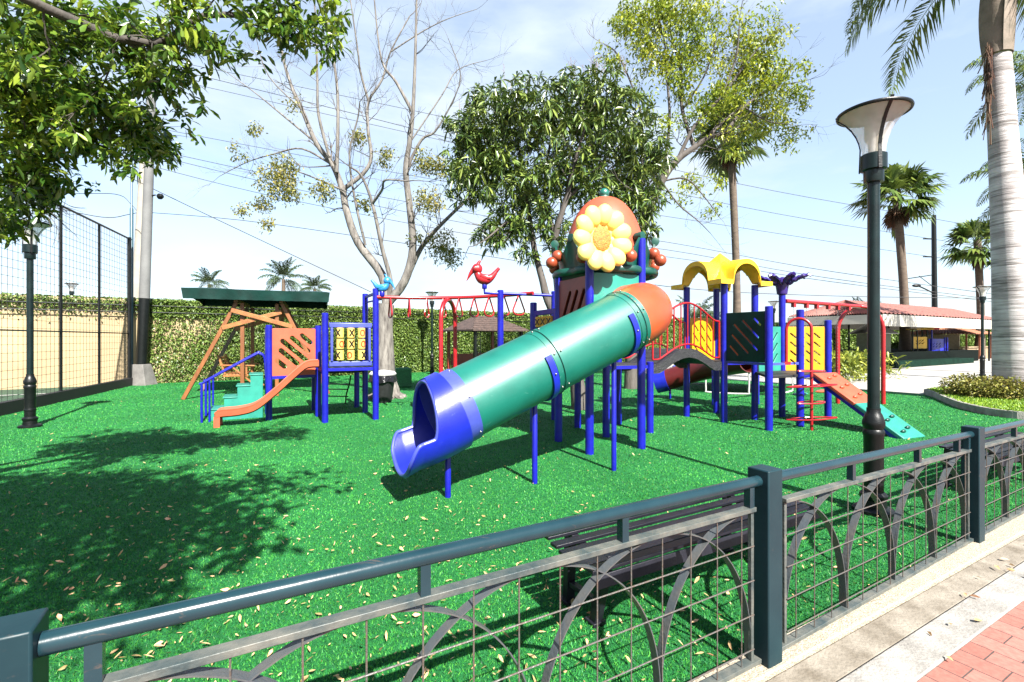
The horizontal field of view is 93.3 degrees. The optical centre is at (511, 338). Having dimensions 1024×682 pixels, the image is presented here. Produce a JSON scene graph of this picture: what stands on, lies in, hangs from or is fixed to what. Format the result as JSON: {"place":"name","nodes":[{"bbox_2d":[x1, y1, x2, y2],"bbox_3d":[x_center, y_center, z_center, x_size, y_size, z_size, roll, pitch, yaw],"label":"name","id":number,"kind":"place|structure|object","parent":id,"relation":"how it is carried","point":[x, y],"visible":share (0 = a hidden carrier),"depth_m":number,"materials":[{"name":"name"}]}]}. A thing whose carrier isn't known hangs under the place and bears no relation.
{"place":"outdoors","nodes":[
{"label":"outdoors","id":0,"kind":"place"},
{"bbox_2d":[0,386,81,401],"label":"court floor","id":1,"kind":"structure","parent":0,"point":[11,392],"depth_m":14.80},
{"bbox_2d":[0,198,132,415],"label":"court netting","id":2,"kind":"object","parent":1,"relation":"on","point":[17,405],"visible":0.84,"depth_m":13.42,"materials":[{"name":"black paint"}]},
{"bbox_2d":[130,165,133,364],"bbox_3d":[-13.620,-2.475,17.300,0.110,8.250,0.105,0,0,0],"label":"steel mast","id":3,"kind":"object","parent":1,"relation":"on","point":[132,275],"visible":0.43,"depth_m":17.28,"materials":[{"name":"white metal"}]},
{"bbox_2d":[107,166,370,291],"bbox_3d":[-12.099,-4.881,20.998,11.974,5.731,0.030,0,0,0],"label":"overhead wire","id":4,"kind":"object","parent":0,"point":[253,236],"visible":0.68,"depth_m":20.99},
{"bbox_2d":[198,75,535,161],"bbox_3d":[-7.271,-13.113,29.998,30.446,7.982,0.035,0,0,0],"label":"overhead wire","id":5,"kind":"object","parent":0,"point":[334,108],"visible":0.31,"depth_m":29.99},
{"bbox_2d":[0,369,1023,681],"bbox_3d":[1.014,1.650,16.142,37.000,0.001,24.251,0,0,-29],"label":"turf","id":6,"kind":"structure","parent":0,"point":[386,485],"depth_m":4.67,"materials":[{"name":"green plant"}]},
{"bbox_2d":[17,219,51,428],"bbox_3d":[-9.003,-0.278,9.027,0.606,3.855,0.605,0,0,27],"label":"street lamp","id":7,"kind":"object","parent":6,"relation":"on","point":[30,418],"visible":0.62,"depth_m":8.98,"materials":[{"name":"black metal"}]},
{"bbox_2d":[131,22,166,385],"bbox_3d":[-13.002,-4.859,17.302,1.294,13.018,0.600,0,0,0],"label":"utility pole","id":8,"kind":"object","parent":6,"relation":"on","point":[142,373],"visible":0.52,"depth_m":17.18,"materials":[{"name":"concrete"}]},
{"bbox_2d":[0,0,360,249],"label":"shade tree","id":9,"kind":"object","parent":6,"relation":"on","point":[35,105],"visible":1,"depth_m":4.02,"materials":[{"name":"green plant"}]},
{"bbox_2d":[181,287,329,399],"bbox_3d":[-7.688,0.103,14.925,3.842,3.130,3.350,0,0,-22],"label":"garden swing","id":10,"kind":"object","parent":6,"relation":"on","point":[246,300],"visible":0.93,"depth_m":13.81,"materials":[{"name":"brown wood"}]},
{"bbox_2d":[198,288,378,427],"bbox_3d":[-4.879,0.316,10.514,3.225,2.692,3.189,0,0,-28],"label":"toddler playset","id":11,"kind":"object","parent":6,"relation":"on","point":[249,400],"visible":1,"depth_m":9.84,"materials":[{"name":"blue paint"}]},
{"bbox_2d":[190,0,514,399],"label":"bare tree","id":12,"kind":"object","parent":6,"relation":"on","point":[386,354],"visible":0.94,"depth_m":13.41,"materials":[{"name":"grey plant"}]},
{"bbox_2d":[368,370,396,402],"bbox_3d":[-3.367,1.230,12.592,0.740,0.840,0.732,0,0,0],"label":"rubbish bin","id":13,"kind":"object","parent":6,"relation":"on","point":[387,379],"visible":0.88,"depth_m":12.36,"materials":[{"name":"grey plastic"}]},
{"bbox_2d":[395,367,411,387],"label":"turf block","id":14,"kind":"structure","parent":6,"relation":"on","point":[404,376],"depth_m":16.30,"materials":[{"name":"green plant"}]},
{"bbox_2d":[425,291,438,373],"bbox_3d":[-3.725,-0.278,22.500,0.605,3.855,0.606,0,0,-23],"label":"street lamp","id":15,"kind":"object","parent":6,"relation":"on","point":[432,354],"visible":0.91,"depth_m":22.45,"materials":[{"name":"metal"}]},
{"bbox_2d":[365,260,551,372],"bbox_3d":[-1.263,0.046,10.130,4.295,3.208,1.221,0,0,12],"label":"overhead ladder","id":16,"kind":"object","parent":6,"relation":"on","point":[484,280],"visible":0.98,"depth_m":9.91,"materials":[{"name":"red metal"}]},
{"bbox_2d":[443,316,528,368],"bbox_3d":[-1.168,0.340,20.500,2.688,2.620,2.688,0,0,-35],"label":"gazebo","id":17,"kind":"object","parent":6,"relation":"on","point":[476,325],"visible":0.45,"depth_m":20.03,"materials":[{"name":"brown"}]},
{"bbox_2d":[1,384,1023,681],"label":"fallen leaves","id":18,"kind":"object","parent":6,"relation":"on","point":[59,616],"visible":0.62,"depth_m":3.08,"materials":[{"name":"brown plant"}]},
{"bbox_2d":[391,188,672,497],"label":"play tower","id":19,"kind":"structure","parent":6,"relation":"on","point":[611,308],"depth_m":5.66,"materials":[{"name":"blue paint"}]},
{"bbox_2d":[437,54,678,409],"bbox_3d":[1.065,-2.502,11.220,5.643,8.329,2.818,0,0,0],"label":"mango tree","id":20,"kind":"object","parent":6,"relation":"on","point":[587,117],"visible":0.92,"depth_m":10.97,"materials":[{"name":"green plant"}]},
{"bbox_2d":[545,490,819,628],"bbox_3d":[1.191,1.416,3.229,2.050,0.478,0.569,0,0,-29],"label":"park bench","id":21,"kind":"object","parent":6,"relation":"on","point":[574,540],"visible":0.48,"depth_m":2.95,"materials":[{"name":"black metal"}]},
{"bbox_2d":[566,0,842,388],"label":"yellow green tree","id":22,"kind":"object","parent":6,"relation":"on","point":[738,84],"visible":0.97,"depth_m":15.83,"materials":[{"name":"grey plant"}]},
{"bbox_2d":[672,365,792,394],"bbox_3d":[7.200,1.288,15.900,3.680,0.737,3.680,0,0,0],"label":"kerb","id":23,"kind":"object","parent":6,"relation":"on","point":[706,383],"visible":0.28,"depth_m":14.69,"materials":[{"name":"white concrete"}]},
{"bbox_2d":[654,253,924,439],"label":"play tower","id":24,"kind":"structure","parent":6,"relation":"on","point":[748,342],"depth_m":9.61,"materials":[{"name":"blue metal"}]},
{"bbox_2d":[622,302,721,373],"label":"arched bridge","id":25,"kind":"structure","parent":24,"relation":"attached to","point":[662,359],"depth_m":9.16,"materials":[{"name":"grey metal"}]},
{"bbox_2d":[786,299,885,403],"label":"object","id":26,"kind":"object","parent":6,"relation":"on","point":[828,305],"visible":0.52,"depth_m":12.17,"materials":[{"name":"red paint"}]},
{"bbox_2d":[692,514,1023,681],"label":"plinth","id":27,"kind":"structure","parent":6,"relation":"on","point":[971,553],"depth_m":2.96,"materials":[{"name":"grey concrete"}]},
{"bbox_2d":[0,420,1023,681],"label":"metal fence","id":28,"kind":"object","parent":27,"relation":"on","point":[30,642],"visible":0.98,"depth_m":1.99,"materials":[{"name":"grey metal"}]},
{"bbox_2d":[835,94,914,517],"bbox_3d":[3.453,-0.278,4.614,0.605,3.855,0.606,0,0,0],"label":"street lamp","id":29,"kind":"object","parent":6,"relation":"on","point":[872,117],"visible":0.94,"depth_m":4.57,"materials":[{"name":"black metal"}]},
{"bbox_2d":[924,387,1023,419],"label":"bed kerb","id":30,"kind":"structure","parent":6,"relation":"on","point":[1011,414],"depth_m":10.78,"materials":[{"name":"concrete"}]},
{"label":"planting bed","id":31,"kind":"structure","parent":30,"relation":"in","visible":0},
{"bbox_2d":[844,0,1023,399],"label":"royal palm","id":32,"kind":"object","parent":31,"relation":"on","point":[997,23],"visible":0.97,"depth_m":12.24,"materials":[{"name":"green plant"}]},
{"bbox_2d":[937,373,990,396],"bbox_3d":[12.158,1.306,12.894,1.371,0.810,0.998,0,0,0],"label":"shrub","id":33,"kind":"object","parent":31,"relation":"on","point":[952,385],"visible":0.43,"depth_m":12.88,"materials":[{"name":"green plant"}]},
{"bbox_2d":[927,386,1023,411],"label":"lawn grass","id":34,"kind":"structure","parent":31,"relation":"on","point":[1011,404],"depth_m":11.46,"materials":[{"name":"green plant"}]},
{"bbox_2d":[957,375,1023,398],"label":"shrub","id":35,"kind":"object","parent":31,"relation":"on","point":[980,388],"visible":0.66,"depth_m":12.28,"materials":[{"name":"green plant"}]},
{"bbox_2d":[979,375,1023,400],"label":"shrub","id":36,"kind":"object","parent":31,"relation":"on","point":[1017,390],"visible":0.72,"depth_m":11.97,"materials":[{"name":"green plant"}]},
{"bbox_2d":[939,429,1023,486],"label":"park bench","id":37,"kind":"object","parent":6,"relation":"on","point":[948,447],"visible":0.35,"depth_m":5.41,"materials":[{"name":"black metal"}]},
{"bbox_2d":[0,0,1023,322],"label":"sky","id":38,"kind":"structure","parent":0,"point":[933,133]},
{"bbox_2d":[153,212,990,298],"bbox_3d":[6.456,-5.166,29.998,58.611,5.440,0.035,0,0,0],"label":"overhead wire","id":39,"kind":"object","parent":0,"point":[545,265],"visible":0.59,"depth_m":29.99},
{"bbox_2d":[667,358,990,393],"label":"pavement","id":40,"kind":"structure","parent":0,"point":[918,380],"depth_m":20.63,"materials":[{"name":"grey concrete"}]},
{"bbox_2d":[687,98,771,312],"bbox_3d":[10.831,-5.133,24.000,4.091,13.568,4.359,0,0,0],"label":"fan palm","id":41,"kind":"object","parent":40,"relation":"on","point":[719,164],"visible":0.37,"depth_m":23.88,"materials":[{"name":"green plant"}]},
{"bbox_2d":[768,301,778,349],"bbox_3d":[15.168,-0.278,28.000,0.605,3.855,0.606,0,0,-11],"label":"street lamp","id":42,"kind":"object","parent":40,"relation":"on","point":[774,307],"visible":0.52,"depth_m":27.93,"materials":[{"name":"black metal"}]},
{"bbox_2d":[809,350,866,380],"bbox_3d":[12.765,1.337,19.570,2.398,1.977,2.303,0,0,0],"label":"ornamental plant","id":43,"kind":"object","parent":40,"relation":"on","point":[833,360],"visible":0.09,"depth_m":19.22,"materials":[{"name":"green plant"}]},
{"bbox_2d":[818,350,866,381],"bbox_3d":[12.793,1.328,18.470,2.124,1.835,2.193,0,0,0],"label":"ornamental plant","id":44,"kind":"object","parent":40,"relation":"on","point":[852,367],"visible":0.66,"depth_m":18.39,"materials":[{"name":"green plant"}]},
{"bbox_2d":[840,372,880,380],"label":"wall","id":45,"kind":"structure","parent":40,"relation":"on","point":[852,377],"depth_m":18.89,"materials":[{"name":"white paint"}]},
{"bbox_2d":[842,346,896,380],"bbox_3d":[13.849,0.998,19.170,2.289,1.378,2.240,0,0,41],"label":"ornamental plant","id":46,"kind":"object","parent":40,"relation":"on","point":[864,357],"visible":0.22,"depth_m":18.98,"materials":[{"name":"green plant"}]},
{"bbox_2d":[790,349,978,367],"bbox_3d":[26.082,1.200,33.857,18.097,0.900,6.999,0,0,-31],"label":"stage","id":47,"kind":"object","parent":40,"relation":"on","point":[921,357],"visible":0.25,"depth_m":31.35,"materials":[{"name":"green paint"}]},
{"bbox_2d":[849,324,898,351],"bbox_3d":[22.450,0.373,30.000,2.000,2.554,1.909,0,0,-31],"label":"playhouse","id":48,"kind":"object","parent":47,"relation":"on","point":[861,337],"visible":0.41,"depth_m":29.82,"materials":[{"name":"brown paint"}]},
{"bbox_2d":[906,327,947,350],"bbox_3d":[28.663,0.056,33.050,2.836,1.660,0.972,0,0,-4],"label":"playset","id":49,"kind":"object","parent":47,"relation":"on","point":[931,344],"visible":0.94,"depth_m":32.98,"materials":[{"name":"yellow plastic"}]},
{"bbox_2d":[862,350,911,378],"bbox_3d":[15.460,1.426,20.471,2.401,1.920,2.814,0,0,34],"label":"ornamental plant","id":50,"kind":"object","parent":40,"relation":"on","point":[890,371],"visible":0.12,"depth_m":20.02,"materials":[{"name":"green plant"}]},
{"bbox_2d":[787,300,990,360],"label":"pavilion","id":51,"kind":"structure","parent":40,"relation":"on","point":[920,317],"depth_m":29.66,"materials":[{"name":"ceramic"}]},
{"bbox_2d":[843,161,949,349],"bbox_3d":[28.441,-5.730,35.873,6.288,14.762,6.276,0,0,0],"label":"fan palm","id":52,"kind":"object","parent":40,"relation":"on","point":[906,179],"visible":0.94,"depth_m":35.47,"materials":[{"name":"green plant"}]},
{"bbox_2d":[808,327,990,349],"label":"hedge","id":53,"kind":"object","parent":40,"relation":"on","point":[894,339],"visible":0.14,"depth_m":41.07,"materials":[{"name":"green plant"}]},
{"bbox_2d":[908,208,937,306],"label":"utility pole","id":54,"kind":"object","parent":40,"relation":"on","point":[933,275],"visible":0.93,"depth_m":49.87,"materials":[{"name":"black paint"}]},
{"bbox_2d":[168,130,967,261],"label":"overhead wire","id":55,"kind":"object","parent":54,"relation":"attached to","point":[557,199],"visible":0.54,"depth_m":49.98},
{"bbox_2d":[167,158,972,296],"bbox_3d":[8.688,-8.848,39.998,77.994,13.074,0.040,0,0,0],"label":"overhead wire","id":56,"kind":"object","parent":54,"relation":"attached to","point":[539,235],"visible":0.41,"depth_m":39.99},
{"bbox_2d":[160,168,990,301],"bbox_3d":[8.687,-8.265,39.998,77.994,12.332,0.040,0,0,0],"label":"overhead wire","id":57,"kind":"object","parent":54,"relation":"attached to","point":[550,246],"visible":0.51,"depth_m":39.98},
{"bbox_2d":[193,65,961,223],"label":"overhead wire","id":58,"kind":"object","parent":54,"relation":"attached to","point":[570,145],"visible":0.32,"depth_m":49.98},
{"bbox_2d":[199,85,968,244],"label":"overhead wire","id":59,"kind":"object","parent":54,"relation":"attached to","point":[544,163],"visible":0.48,"depth_m":49.98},
{"bbox_2d":[184,156,990,293],"bbox_3d":[8.688,-9.218,39.998,77.994,13.180,0.040,0,0,0],"label":"overhead wire","id":60,"kind":"object","parent":54,"relation":"attached to","point":[661,241],"visible":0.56,"depth_m":39.98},
{"bbox_2d":[911,328,990,357],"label":"pavilion","id":61,"kind":"structure","parent":40,"relation":"on","point":[953,335],"depth_m":38.91,"materials":[{"name":"brown"}]},
{"bbox_2d":[934,217,990,358],"bbox_3d":[38.644,-4.299,39.800,5.737,11.932,5.217,0,0,-30],"label":"fan palm","id":62,"kind":"object","parent":40,"relation":"on","point":[976,255],"visible":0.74,"depth_m":39.81,"materials":[{"name":"green plant"}]},
{"bbox_2d":[972,286,990,377],"bbox_3d":[19.561,-0.278,20.093,0.606,3.855,0.605,0,0,38],"label":"street lamp","id":63,"kind":"object","parent":40,"relation":"on","point":[982,297],"visible":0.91,"depth_m":20.05,"materials":[{"name":"black metal"}]},
{"bbox_2d":[959,138,1023,236],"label":"feather palm","id":64,"kind":"object","parent":40,"relation":"on","point":[977,176],"visible":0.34,"depth_m":23.25,"materials":[{"name":"green plant"}]},
{"bbox_2d":[962,50,1023,138],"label":"feather palm","id":65,"kind":"object","parent":40,"relation":"on","point":[1018,87],"visible":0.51,"depth_m":18.53,"materials":[{"name":"green plant"}]},
{"bbox_2d":[917,601,1023,681],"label":"path","id":66,"kind":"structure","parent":0,"point":[994,652],"depth_m":2.49,"materials":[{"name":"brick"}]},
{"label":"ground","id":67,"kind":"structure","parent":0,"visible":0},
{"bbox_2d":[64,282,78,295],"bbox_3d":[-23.237,-1.028,25.500,0.605,3.855,0.606,0,0,-11],"label":"street lamp","id":68,"kind":"object","parent":67,"relation":"on","point":[71,291],"visible":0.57,"depth_m":25.44,"materials":[{"name":"white paint"}]},
{"bbox_2d":[134,157,143,297],"bbox_3d":[-17.783,-3.777,22.963,0.730,10.858,0.515,0,0,21],"label":"utility pole","id":69,"kind":"object","parent":67,"relation":"on","point":[137,241],"visible":0.17,"depth_m":22.83,"materials":[{"name":"beige concrete"}]},
{"bbox_2d":[55,208,134,217],"bbox_3d":[-21.551,-6.114,22.998,8.078,0.722,0.031,0,0,0],"label":"overhead wire","id":70,"kind":"object","parent":69,"relation":"attached to","point":[99,216],"visible":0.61,"depth_m":22.99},
{"bbox_2d":[75,193,135,209],"bbox_3d":[-21.700,-6.751,22.998,7.784,1.458,0.031,0,0,0],"label":"overhead wire","id":71,"kind":"object","parent":69,"relation":"attached to","point":[107,193],"visible":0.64,"depth_m":22.99,"materials":[{"name":"white metal"}]},
{"bbox_2d":[189,267,229,288],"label":"feather palm","id":72,"kind":"object","parent":67,"relation":"on","point":[208,278],"visible":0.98,"depth_m":59.71,"materials":[{"name":"green plant"}]},
{"bbox_2d":[258,257,307,290],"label":"feather palm","id":73,"kind":"object","parent":67,"relation":"on","point":[284,271],"visible":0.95,"depth_m":54.59,"materials":[{"name":"green plant"}]},
{"bbox_2d":[300,275,331,291],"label":"feather palm","id":74,"kind":"object","parent":67,"relation":"on","point":[316,280],"visible":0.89,"depth_m":59.82,"materials":[{"name":"green plant"}]},
{"bbox_2d":[0,292,807,389],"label":"clipped green hedge","id":75,"kind":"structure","parent":67,"relation":"on","point":[182,333],"depth_m":18.31,"materials":[{"name":"green plant"}]},
{"bbox_2d":[675,295,712,318],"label":"feather palm","id":76,"kind":"object","parent":67,"relation":"on","point":[704,307],"visible":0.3,"depth_m":79.17,"materials":[{"name":"green plant"}]},
{"bbox_2d":[766,535,1023,681],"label":"drain strip","id":77,"kind":"object","parent":67,"relation":"on","point":[840,659],"depth_m":2.79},
{"bbox_2d":[837,562,1023,681],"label":"kerb","id":78,"kind":"structure","parent":67,"relation":"on","point":[918,654],"depth_m":2.66,"materials":[{"name":"concrete"}]},
{"bbox_2d":[927,557,1014,660],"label":"fallen leaves","id":79,"kind":"object","parent":78,"relation":"on","point":[974,595],"visible":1,"depth_m":3.05,"materials":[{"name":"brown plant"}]}
]}

